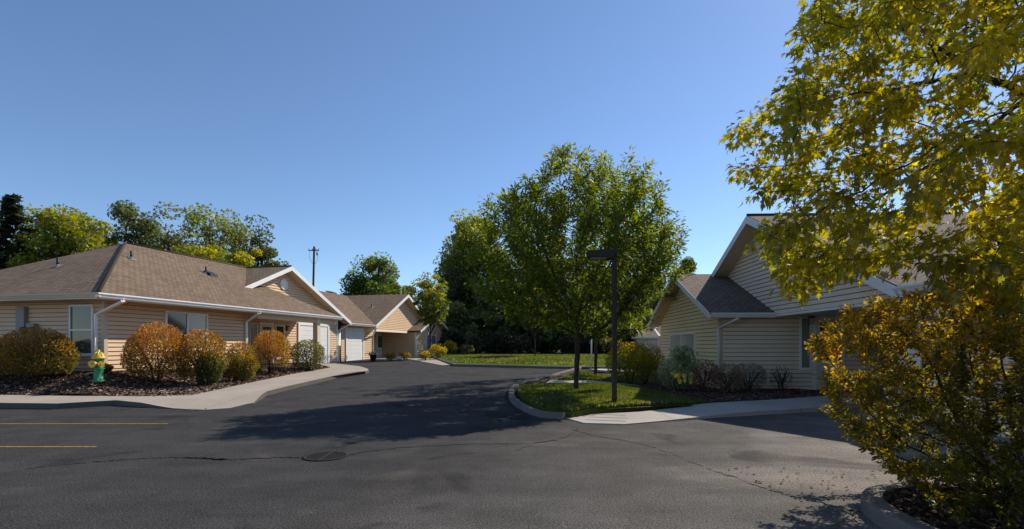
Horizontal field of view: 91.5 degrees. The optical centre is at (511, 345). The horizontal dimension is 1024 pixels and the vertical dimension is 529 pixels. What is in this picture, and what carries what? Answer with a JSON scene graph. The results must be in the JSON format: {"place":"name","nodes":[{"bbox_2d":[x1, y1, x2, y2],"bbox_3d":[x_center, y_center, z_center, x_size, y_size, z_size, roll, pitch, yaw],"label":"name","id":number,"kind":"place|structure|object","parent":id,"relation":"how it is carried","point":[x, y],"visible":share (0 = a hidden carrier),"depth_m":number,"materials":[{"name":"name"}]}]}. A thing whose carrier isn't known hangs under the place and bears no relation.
{"place":"outdoors","nodes":[
{"label":"outdoors","id":0,"kind":"place"},
{"bbox_2d":[0,362,328,395],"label":"mulch bed","id":1,"kind":"object","parent":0,"point":[90,382],"visible":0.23,"depth_m":14.58,"materials":[{"name":"brown wood"}]},
{"bbox_2d":[0,327,81,382],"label":"shrub","id":2,"kind":"object","parent":1,"relation":"on","point":[52,352],"visible":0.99,"depth_m":14.16,"materials":[{"name":"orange plant"}]},
{"bbox_2d":[88,350,105,385],"bbox_3d":[-11.640,0.639,13.994,0.443,1.015,0.410,0,0,-21],"label":"fire hydrant","id":3,"kind":"object","parent":1,"relation":"on","point":[97,363],"visible":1,"depth_m":13.93,"materials":[{"name":"green metal"}]},
{"bbox_2d":[103,363,113,372],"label":"shrub","id":4,"kind":"object","parent":1,"relation":"on","point":[108,368],"visible":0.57,"depth_m":15.12,"materials":[{"name":"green plant"}]},
{"bbox_2d":[120,321,191,383],"bbox_3d":[-11.039,0.261,15.469,1.834,2.027,1.662,0,0,0],"label":"shrub","id":5,"kind":"object","parent":1,"relation":"on","point":[134,347],"visible":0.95,"depth_m":15.16,"materials":[{"name":"orange plant"}]},
{"bbox_2d":[172,328,229,384],"bbox_3d":[-9.916,0.409,15.936,1.594,1.908,1.444,0,0,0],"label":"shrub","id":6,"kind":"object","parent":1,"relation":"on","point":[205,347],"visible":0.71,"depth_m":15.67,"materials":[{"name":"orange plant"}]},
{"bbox_2d":[196,351,225,384],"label":"shrub","id":7,"kind":"object","parent":1,"relation":"on","point":[216,378],"visible":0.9,"depth_m":15.60,"materials":[{"name":"green plant"}]},
{"bbox_2d":[225,341,257,368],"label":"shrub","id":8,"kind":"object","parent":1,"relation":"on","point":[250,349],"visible":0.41,"depth_m":18.53,"materials":[{"name":"orange plant"}]},
{"bbox_2d":[225,351,260,380],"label":"shrub","id":9,"kind":"object","parent":1,"relation":"on","point":[252,364],"visible":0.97,"depth_m":17.18,"materials":[{"name":"green plant"}]},
{"bbox_2d":[251,329,291,372],"bbox_3d":[-9.695,0.289,20.199,1.489,1.886,1.455,0,0,23],"label":"shrub","id":10,"kind":"object","parent":1,"relation":"on","point":[259,340],"visible":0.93,"depth_m":19.98,"materials":[{"name":"orange plant"}]},
{"bbox_2d":[288,339,324,369],"bbox_3d":[-9.200,0.456,22.350,1.636,1.481,1.411,0,0,0],"label":"shrub","id":11,"kind":"object","parent":1,"relation":"on","point":[316,346],"visible":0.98,"depth_m":22.18,"materials":[{"name":"green plant"}]},
{"bbox_2d":[0,366,368,409],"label":"pavement","id":12,"kind":"structure","parent":0,"point":[225,397],"depth_m":12.82,"materials":[{"name":"concrete"}]},
{"bbox_2d":[384,351,394,360],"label":"shrub","id":13,"kind":"object","parent":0,"point":[391,355],"visible":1,"depth_m":33.07,"materials":[{"name":"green plant"}]},
{"bbox_2d":[405,358,449,365],"bbox_3d":[-5.131,1.099,33.167,2.101,0.257,10.078,0,0,-25],"label":"apron","id":14,"kind":"object","parent":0,"point":[434,361],"visible":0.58,"depth_m":32.02,"materials":[{"name":"concrete"}]},
{"bbox_2d":[419,351,430,359],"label":"shrub","id":15,"kind":"object","parent":14,"relation":"on","point":[424,355],"visible":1,"depth_m":33.55,"materials":[{"name":"yellow plant"}]},
{"bbox_2d":[427,344,446,357],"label":"shrub","id":16,"kind":"object","parent":14,"relation":"on","point":[440,351],"visible":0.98,"depth_m":35.27,"materials":[{"name":"yellow plant"}]},
{"bbox_2d":[0,358,1023,528],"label":"road","id":17,"kind":"structure","parent":0,"point":[477,476],"depth_m":6.22,"materials":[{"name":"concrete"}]},
{"bbox_2d":[0,446,96,446],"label":"parking line","id":18,"kind":"object","parent":17,"relation":"on","point":[48,446],"visible":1,"depth_m":7.37,"materials":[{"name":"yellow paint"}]},
{"bbox_2d":[0,423,168,423],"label":"parking line","id":19,"kind":"object","parent":17,"relation":"on","point":[84,423],"visible":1,"depth_m":9.53,"materials":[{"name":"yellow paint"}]},
{"bbox_2d":[28,457,301,468],"bbox_3d":[-4.367,1.497,6.517,3.160,0.001,0.412,0,0,-11],"label":"asphalt crack","id":20,"kind":"object","parent":17,"relation":"on","point":[192,457],"visible":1,"depth_m":6.59,"materials":[{"name":"black asphalt"}]},
{"bbox_2d":[302,451,347,460],"bbox_3d":[-2.509,1.493,6.724,0.580,0.011,0.580,0,0,0],"label":"manhole cover","id":21,"kind":"object","parent":17,"relation":"on","point":[326,456],"visible":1,"depth_m":6.67,"materials":[{"name":"metal"}]},
{"bbox_2d":[365,349,378,360],"bbox_3d":[-9.236,0.659,32.882,0.908,0.765,0.861,0,0,-10],"label":"plant pot","id":22,"kind":"object","parent":17,"relation":"on","point":[373,357],"visible":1,"depth_m":32.77,"materials":[{"name":"black plastic"}]},
{"bbox_2d":[350,427,578,454],"bbox_3d":[-0.303,1.497,7.690,4.245,0.001,0.890,0,0,-34],"label":"asphalt crack","id":23,"kind":"object","parent":17,"relation":"on","point":[456,444],"visible":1,"depth_m":7.52,"materials":[{"name":"black asphalt"}]},
{"bbox_2d":[433,357,610,368],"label":"kerb","id":24,"kind":"structure","parent":17,"relation":"on","point":[522,366],"depth_m":26.27,"materials":[{"name":"concrete"}]},
{"bbox_2d":[508,365,584,419],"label":"kerb","id":25,"kind":"structure","parent":17,"relation":"on","point":[520,405],"depth_m":11.62,"materials":[{"name":"concrete"}]},
{"bbox_2d":[572,429,859,511],"bbox_3d":[2.176,1.497,6.702,0.355,0.001,4.872,0,0,-23],"label":"asphalt crack","id":26,"kind":"object","parent":17,"relation":"on","point":[750,483],"visible":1,"depth_m":5.14,"materials":[{"name":"black asphalt"}]},
{"bbox_2d":[728,465,1023,527],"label":"fallen leaves","id":27,"kind":"object","parent":17,"relation":"on","point":[858,499],"visible":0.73,"depth_m":4.82,"materials":[{"name":"plant"}]},
{"bbox_2d":[861,479,1011,528],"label":"kerb","id":28,"kind":"structure","parent":17,"relation":"on","point":[878,510],"depth_m":4.20,"materials":[{"name":"concrete"}]},
{"bbox_2d":[0,0,1023,345],"label":"sky","id":29,"kind":"structure","parent":0,"point":[353,127],"materials":[{"name":"blue"}]},
{"bbox_2d":[339,346,699,386],"bbox_3d":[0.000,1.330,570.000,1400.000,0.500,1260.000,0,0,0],"label":"ground","id":30,"kind":"structure","parent":0,"point":[657,382],"depth_m":20.50,"materials":[{"name":"brown soil"}]},
{"bbox_2d":[0,193,38,269],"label":"spruce tree","id":31,"kind":"object","parent":30,"relation":"on","point":[11,210],"visible":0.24,"depth_m":37.70,"materials":[{"name":"green plant"}]},
{"bbox_2d":[4,203,120,267],"bbox_3d":[-35.747,-5.128,39.442,8.513,12.666,8.238,0,0,0],"label":"background tree","id":32,"kind":"object","parent":30,"relation":"on","point":[58,234],"visible":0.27,"depth_m":38.15,"materials":[{"name":"green plant"}]},
{"bbox_2d":[71,237,101,254],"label":"background tree","id":33,"kind":"object","parent":30,"relation":"on","point":[93,243],"visible":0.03,"depth_m":37.08,"materials":[{"name":"green plant"}]},
{"bbox_2d":[99,200,203,250],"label":"background tree","id":34,"kind":"object","parent":30,"relation":"on","point":[141,226],"visible":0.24,"depth_m":44.64,"materials":[{"name":"green plant"}]},
{"bbox_2d":[144,223,192,254],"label":"background tree","id":35,"kind":"object","parent":30,"relation":"on","point":[171,242],"visible":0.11,"depth_m":42.36,"materials":[{"name":"green plant"}]},
{"bbox_2d":[0,242,350,371],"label":"bungalow","id":36,"kind":"object","parent":30,"relation":"on","point":[107,301],"visible":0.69,"depth_m":18.41,"materials":[{"name":"plastic"}]},
{"bbox_2d":[69,304,94,355],"bbox_3d":[-13.561,-0.460,15.712,1.003,1.620,0.100,0,0,12],"label":"window","id":37,"kind":"structure","parent":36,"relation":"in","point":[81,317],"depth_m":15.71,"materials":[{"name":"clear glass"}]},
{"bbox_2d":[164,311,207,350],"bbox_3d":[-12.028,-0.500,18.518,0.100,1.420,1.898,0,0,12],"label":"window","id":38,"kind":"structure","parent":36,"relation":"in","point":[185,321],"depth_m":18.48,"materials":[{"name":"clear glass"}]},
{"bbox_2d":[248,322,257,356],"bbox_3d":[-12.664,-0.180,24.447,0.100,1.840,0.624,0,0,12],"label":"window","id":39,"kind":"structure","parent":36,"relation":"in","point":[253,327],"depth_m":24.40,"materials":[{"name":"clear glass"}]},
{"bbox_2d":[261,324,272,363],"bbox_3d":[-12.468,-0.005,25.402,0.070,2.110,0.851,0,0,12],"label":"door","id":40,"kind":"structure","parent":36,"relation":"in","point":[267,327],"depth_m":25.37,"materials":[{"name":"glass"}]},
{"bbox_2d":[275,325,284,358],"bbox_3d":[-12.248,-0.155,26.345,0.100,1.790,0.766,0,0,12],"label":"window","id":41,"kind":"structure","parent":36,"relation":"in","point":[280,328],"depth_m":26.41,"materials":[{"name":"glass"}]},
{"bbox_2d":[300,325,327,363],"bbox_3d":[-11.630,0.035,29.303,0.055,2.330,2.734,0,0,12],"label":"garage door","id":42,"kind":"structure","parent":36,"relation":"in","point":[306,332],"depth_m":29.13,"materials":[{"name":"paint"}]},
{"bbox_2d":[169,243,234,263],"bbox_3d":[-23.930,-3.451,38.906,5.701,9.313,6.025,0,0,0],"label":"background tree","id":43,"kind":"object","parent":30,"relation":"on","point":[209,252],"visible":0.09,"depth_m":38.09,"materials":[{"name":"green plant"}]},
{"bbox_2d":[168,202,256,263],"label":"background tree","id":44,"kind":"object","parent":30,"relation":"on","point":[233,234],"visible":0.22,"depth_m":45.94,"materials":[{"name":"green plant"}]},
{"bbox_2d":[220,248,262,266],"bbox_3d":[-20.842,-3.216,39.014,3.877,8.841,3.988,0,0,33],"label":"background tree","id":45,"kind":"object","parent":30,"relation":"on","point":[240,258],"visible":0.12,"depth_m":38.25,"materials":[{"name":"green plant"}]},
{"bbox_2d":[233,214,288,266],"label":"background tree","id":46,"kind":"object","parent":30,"relation":"on","point":[268,252],"visible":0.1,"depth_m":47.54,"materials":[{"name":"green plant"}]},
{"bbox_2d":[308,246,318,285],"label":"utility pole","id":47,"kind":"object","parent":30,"relation":"on","point":[313,274],"visible":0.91,"depth_m":54.90,"materials":[{"name":"brown wood"}]},
{"bbox_2d":[193,291,448,360],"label":"bungalow","id":48,"kind":"object","parent":30,"relation":"on","point":[383,325],"visible":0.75,"depth_m":40.52,"materials":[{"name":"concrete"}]},
{"bbox_2d":[347,329,362,360],"bbox_3d":[-10.791,0.025,34.247,0.055,2.150,2.095,0,0,12],"label":"garage door","id":49,"kind":"structure","parent":48,"relation":"in","point":[354,337],"depth_m":34.17,"materials":[{"name":"paint"}]},
{"bbox_2d":[377,334,381,356],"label":"door","id":50,"kind":"structure","parent":48,"relation":"in","point":[379,337],"depth_m":43.04,"materials":[{"name":"white glass"}]},
{"bbox_2d":[426,335,435,351],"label":"window","id":51,"kind":"structure","parent":48,"relation":"in","point":[433,341],"depth_m":45.73,"materials":[{"name":"clear glass"}]},
{"bbox_2d":[322,363,353,368],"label":"porch path","id":52,"kind":"structure","parent":30,"relation":"on","point":[335,365],"depth_m":26.22,"materials":[{"name":"concrete"}]},
{"bbox_2d":[338,251,409,295],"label":"background tree","id":53,"kind":"object","parent":30,"relation":"on","point":[377,283],"visible":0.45,"depth_m":60.40,"materials":[{"name":"green plant"}]},
{"bbox_2d":[402,285,417,306],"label":"background tree","id":54,"kind":"object","parent":30,"relation":"on","point":[410,288],"visible":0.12,"depth_m":65.36,"materials":[{"name":"green plant"}]},
{"bbox_2d":[411,272,450,358],"bbox_3d":[-5.898,-2.042,36.108,2.911,6.393,3.305,0,0,0],"label":"young tree","id":55,"kind":"object","parent":30,"relation":"on","point":[434,307],"visible":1,"depth_m":35.54,"materials":[{"name":"green plant"}]},
{"bbox_2d":[546,380,635,385],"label":"garden path","id":56,"kind":"structure","parent":30,"relation":"on","point":[569,381],"depth_m":16.82,"materials":[{"name":"concrete"}]},
{"bbox_2d":[566,395,889,424],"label":"ramp path","id":57,"kind":"structure","parent":30,"relation":"on","point":[752,408],"depth_m":10.92,"materials":[{"name":"concrete"}]},
{"bbox_2d":[644,205,1023,437],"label":"bungalow","id":58,"kind":"object","parent":30,"relation":"on","point":[729,310],"visible":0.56,"depth_m":16.23,"materials":[{"name":"beige plastic"}]},
{"bbox_2d":[669,332,695,370],"bbox_3d":[6.875,0.255,20.285,0.100,1.470,3.467,0,0,2],"label":"window","id":59,"kind":"structure","parent":58,"relation":"in","point":[688,339],"depth_m":20.03,"materials":[{"name":"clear glass"}]},
{"bbox_2d":[798,317,812,370],"bbox_3d":[9.511,-0.050,16.160,0.426,1.740,0.080,0,0,2],"label":"window","id":60,"kind":"structure","parent":58,"relation":"in","point":[805,331],"depth_m":16.16,"materials":[{"name":"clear glass"}]},
{"bbox_2d":[817,319,841,389],"bbox_3d":[10.244,0.295,16.139,0.793,2.290,0.070,0,0,2],"label":"door","id":61,"kind":"structure","parent":58,"relation":"in","point":[820,367],"depth_m":16.14,"materials":[{"name":"white glass"}]},
{"bbox_2d":[917,299,982,390],"bbox_3d":[8.025,-0.030,9.196,0.100,1.640,1.483,0,0,2],"label":"window","id":62,"kind":"structure","parent":58,"relation":"in","point":[932,312],"depth_m":9.61,"materials":[{"name":"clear glass"}]},
{"bbox_2d":[435,350,660,366],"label":"lawn","id":63,"kind":"structure","parent":0,"point":[489,363],"depth_m":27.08,"materials":[{"name":"green plant"}]},
{"bbox_2d":[435,337,451,353],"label":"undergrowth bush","id":64,"kind":"object","parent":63,"relation":"on","point":[442,341],"visible":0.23,"depth_m":46.63,"materials":[{"name":"green plant"}]},
{"bbox_2d":[440,340,457,353],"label":"shrub","id":65,"kind":"object","parent":63,"relation":"on","point":[451,345],"visible":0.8,"depth_m":43.63,"materials":[{"name":"green plant"}]},
{"bbox_2d":[438,267,468,327],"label":"tree","id":66,"kind":"object","parent":63,"relation":"on","point":[453,294],"visible":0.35,"depth_m":51.33,"materials":[{"name":"green plant"}]},
{"bbox_2d":[447,330,465,353],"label":"undergrowth bush","id":67,"kind":"object","parent":63,"relation":"on","point":[459,341],"visible":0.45,"depth_m":47.77,"materials":[{"name":"green plant"}]},
{"bbox_2d":[441,300,477,352],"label":"tree","id":68,"kind":"object","parent":63,"relation":"on","point":[461,323],"visible":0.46,"depth_m":49.32,"materials":[{"name":"green plant"}]},
{"bbox_2d":[458,344,474,353],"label":"shrub","id":69,"kind":"object","parent":63,"relation":"on","point":[468,348],"visible":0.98,"depth_m":43.79,"materials":[{"name":"green plant"}]},
{"bbox_2d":[432,208,504,334],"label":"tree","id":70,"kind":"object","parent":63,"relation":"on","point":[464,236],"visible":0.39,"depth_m":52.66,"materials":[{"name":"green plant"}]},
{"bbox_2d":[464,323,480,347],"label":"tree","id":71,"kind":"object","parent":63,"relation":"on","point":[471,329],"visible":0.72,"depth_m":45.92,"materials":[{"name":"green plant"}]},
{"bbox_2d":[463,337,485,353],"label":"undergrowth bush","id":72,"kind":"object","parent":63,"relation":"on","point":[470,340],"visible":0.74,"depth_m":45.30,"materials":[{"name":"green plant"}]},
{"bbox_2d":[469,286,524,352],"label":"tree","id":73,"kind":"object","parent":63,"relation":"on","point":[492,316],"visible":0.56,"depth_m":49.14,"materials":[{"name":"green plant"}]},
{"bbox_2d":[483,242,554,351],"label":"tree","id":74,"kind":"object","parent":63,"relation":"on","point":[522,332],"visible":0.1,"depth_m":50.42,"materials":[{"name":"green plant"}]},
{"bbox_2d":[506,333,532,353],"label":"undergrowth bush","id":75,"kind":"object","parent":63,"relation":"on","point":[513,342],"visible":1,"depth_m":45.28,"materials":[{"name":"green plant"}]},
{"bbox_2d":[516,289,550,354],"bbox_3d":[1.741,-1.691,37.919,3.064,5.466,3.045,0,0,-44],"label":"young tree","id":76,"kind":"object","parent":63,"relation":"on","point":[525,323],"visible":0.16,"depth_m":37.66,"materials":[{"name":"green plant"}]},
{"bbox_2d":[525,334,541,353],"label":"undergrowth bush","id":77,"kind":"object","parent":63,"relation":"on","point":[538,343],"visible":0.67,"depth_m":46.77,"materials":[{"name":"green plant"}]},
{"bbox_2d":[522,310,572,352],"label":"tree","id":78,"kind":"object","parent":63,"relation":"on","point":[548,337],"visible":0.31,"depth_m":47.19,"materials":[{"name":"green plant"}]},
{"bbox_2d":[539,339,561,353],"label":"undergrowth bush","id":79,"kind":"object","parent":63,"relation":"on","point":[547,350],"visible":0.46,"depth_m":47.73,"materials":[{"name":"green plant"}]},
{"bbox_2d":[541,253,594,352],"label":"tree","id":80,"kind":"object","parent":63,"relation":"on","point":[567,288],"depth_m":52.52,"materials":[{"name":"green plant"}]},
{"bbox_2d":[560,332,579,353],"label":"undergrowth bush","id":81,"kind":"object","parent":63,"relation":"on","point":[568,340],"visible":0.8,"depth_m":45.47,"materials":[{"name":"green plant"}]},
{"bbox_2d":[579,337,598,353],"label":"undergrowth bush","id":82,"kind":"object","parent":63,"relation":"on","point":[581,345],"visible":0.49,"depth_m":46.61,"materials":[{"name":"green plant"}]},
{"bbox_2d":[569,300,622,352],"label":"tree","id":83,"kind":"object","parent":63,"relation":"on","point":[609,330],"visible":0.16,"depth_m":47.50,"materials":[{"name":"green plant"}]},
{"bbox_2d":[598,337,622,353],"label":"undergrowth bush","id":84,"kind":"object","parent":63,"relation":"on","point":[606,347],"visible":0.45,"depth_m":45.47,"materials":[{"name":"green plant"}]},
{"bbox_2d":[577,268,650,348],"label":"tree","id":85,"kind":"object","parent":63,"relation":"on","point":[611,300],"visible":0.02,"depth_m":51.01,"materials":[{"name":"green plant"}]},
{"bbox_2d":[617,304,657,341],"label":"tree","id":86,"kind":"object","parent":63,"relation":"on","point":[652,311],"visible":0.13,"depth_m":48.75,"materials":[{"name":"green plant"}]},
{"bbox_2d":[623,325,660,354],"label":"neighbour house","id":87,"kind":"structure","parent":63,"relation":"on","point":[650,336],"depth_m":45.95,"materials":[{"name":"plastic"}]},
{"bbox_2d":[641,275,667,309],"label":"tree","id":88,"kind":"object","parent":63,"relation":"on","point":[659,297],"visible":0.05,"depth_m":55.92,"materials":[{"name":"green plant"}]},
{"bbox_2d":[676,256,696,273],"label":"tree","id":89,"kind":"object","parent":63,"relation":"on","point":[690,260],"visible":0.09,"depth_m":59.70,"materials":[{"name":"green plant"}]},
{"bbox_2d":[518,382,707,417],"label":"lawn","id":90,"kind":"structure","parent":0,"point":[581,412],"depth_m":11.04,"materials":[{"name":"green plant"}]},
{"bbox_2d":[460,142,689,388],"bbox_3d":[1.740,-2.243,14.319,6.402,7.308,5.133,0,0,0],"label":"ash tree","id":91,"kind":"object","parent":90,"relation":"on","point":[538,223],"visible":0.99,"depth_m":13.36,"materials":[{"name":"green plant"}]},
{"bbox_2d":[586,249,617,401],"bbox_3d":[2.116,-0.356,11.454,0.787,3.635,0.377,0,0,0],"label":"street lamp","id":92,"kind":"object","parent":90,"relation":"on","point":[601,255],"visible":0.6,"depth_m":11.40,"materials":[{"name":"brown metal"}]},
{"bbox_2d":[529,371,897,408],"bbox_3d":[8.195,1.435,20.120,15.849,0.535,19.761,0,0,0],"label":"shrub bed","id":93,"kind":"object","parent":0,"point":[548,379],"visible":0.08,"depth_m":15.53,"materials":[{"name":"brown soil"}]},
{"bbox_2d":[545,184,695,374],"bbox_3d":[4.406,-2.659,20.674,5.654,8.094,5.541,0,0,-37],"label":"ash tree","id":94,"kind":"object","parent":93,"relation":"on","point":[607,326],"visible":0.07,"depth_m":20.33,"materials":[{"name":"green plant"}]},
{"bbox_2d":[604,341,654,383],"bbox_3d":[4.156,0.647,17.588,1.728,1.626,1.777,0,0,0],"label":"shrub","id":95,"kind":"object","parent":93,"relation":"on","point":[643,356],"visible":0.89,"depth_m":17.27,"materials":[{"name":"green plant"}]},
{"bbox_2d":[627,341,665,383],"bbox_3d":[4.944,0.690,18.622,1.525,1.698,1.539,0,0,0],"label":"shrub","id":96,"kind":"object","parent":93,"relation":"on","point":[655,350],"visible":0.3,"depth_m":18.36,"materials":[{"name":"green plant"}]},
{"bbox_2d":[657,358,695,389],"bbox_3d":[5.185,0.931,15.707,1.233,1.162,1.198,0,0,0],"label":"shrub","id":97,"kind":"object","parent":93,"relation":"on","point":[663,378],"visible":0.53,"depth_m":15.58,"materials":[{"name":"green plant"}]},
{"bbox_2d":[668,345,702,394],"bbox_3d":[4.880,0.743,14.040,0.928,1.533,1.015,0,0,13],"label":"drooping sapling","id":98,"kind":"object","parent":93,"relation":"on","point":[682,353],"visible":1,"depth_m":14.02,"materials":[{"name":"green plant"}]},
{"bbox_2d":[686,359,721,391],"bbox_3d":[5.740,0.957,15.001,1.017,1.110,1.021,0,0,0],"label":"shrub","id":99,"kind":"object","parent":93,"relation":"on","point":[703,382],"visible":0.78,"depth_m":14.85,"materials":[{"name":"brown plant"}]},
{"bbox_2d":[712,363,743,392],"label":"shrub","id":100,"kind":"object","parent":93,"relation":"on","point":[727,386],"visible":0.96,"depth_m":14.60,"materials":[{"name":"brown plant"}]},
{"bbox_2d":[626,383,832,401],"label":"mulch chips","id":101,"kind":"object","parent":93,"relation":"on","point":[763,394],"visible":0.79,"depth_m":14.48,"materials":[{"name":"brown wood"}]},
{"bbox_2d":[731,362,767,391],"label":"shrub","id":102,"kind":"object","parent":93,"relation":"on","point":[748,385],"visible":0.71,"depth_m":15.01,"materials":[{"name":"brown plant"}]},
{"bbox_2d":[769,366,792,390],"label":"shrub","id":103,"kind":"object","parent":93,"relation":"on","point":[783,380],"visible":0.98,"depth_m":15.56,"materials":[{"name":"brown plant"}]},
{"bbox_2d":[884,481,1023,528],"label":"planting bed","id":104,"kind":"object","parent":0,"point":[914,494],"visible":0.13,"depth_m":4.32,"materials":[{"name":"brown wood"}]},
{"bbox_2d":[718,0,1023,338],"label":"maple tree","id":105,"kind":"object","parent":104,"relation":"on","point":[993,251],"visible":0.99,"depth_m":4.01,"materials":[{"name":"yellow plant"}]},
{"bbox_2d":[804,282,1023,527],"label":"burning bush","id":106,"kind":"object","parent":104,"relation":"on","point":[969,332],"visible":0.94,"depth_m":3.98,"materials":[{"name":"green plant"}]},
{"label":"lawn","id":107,"kind":"structure","parent":0,"visible":0},
{"bbox_2d":[558,370,630,382],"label":"grass","id":108,"kind":"structure","parent":107,"relation":"on","point":[586,375],"depth_m":18.42,"materials":[{"name":"green plant"}]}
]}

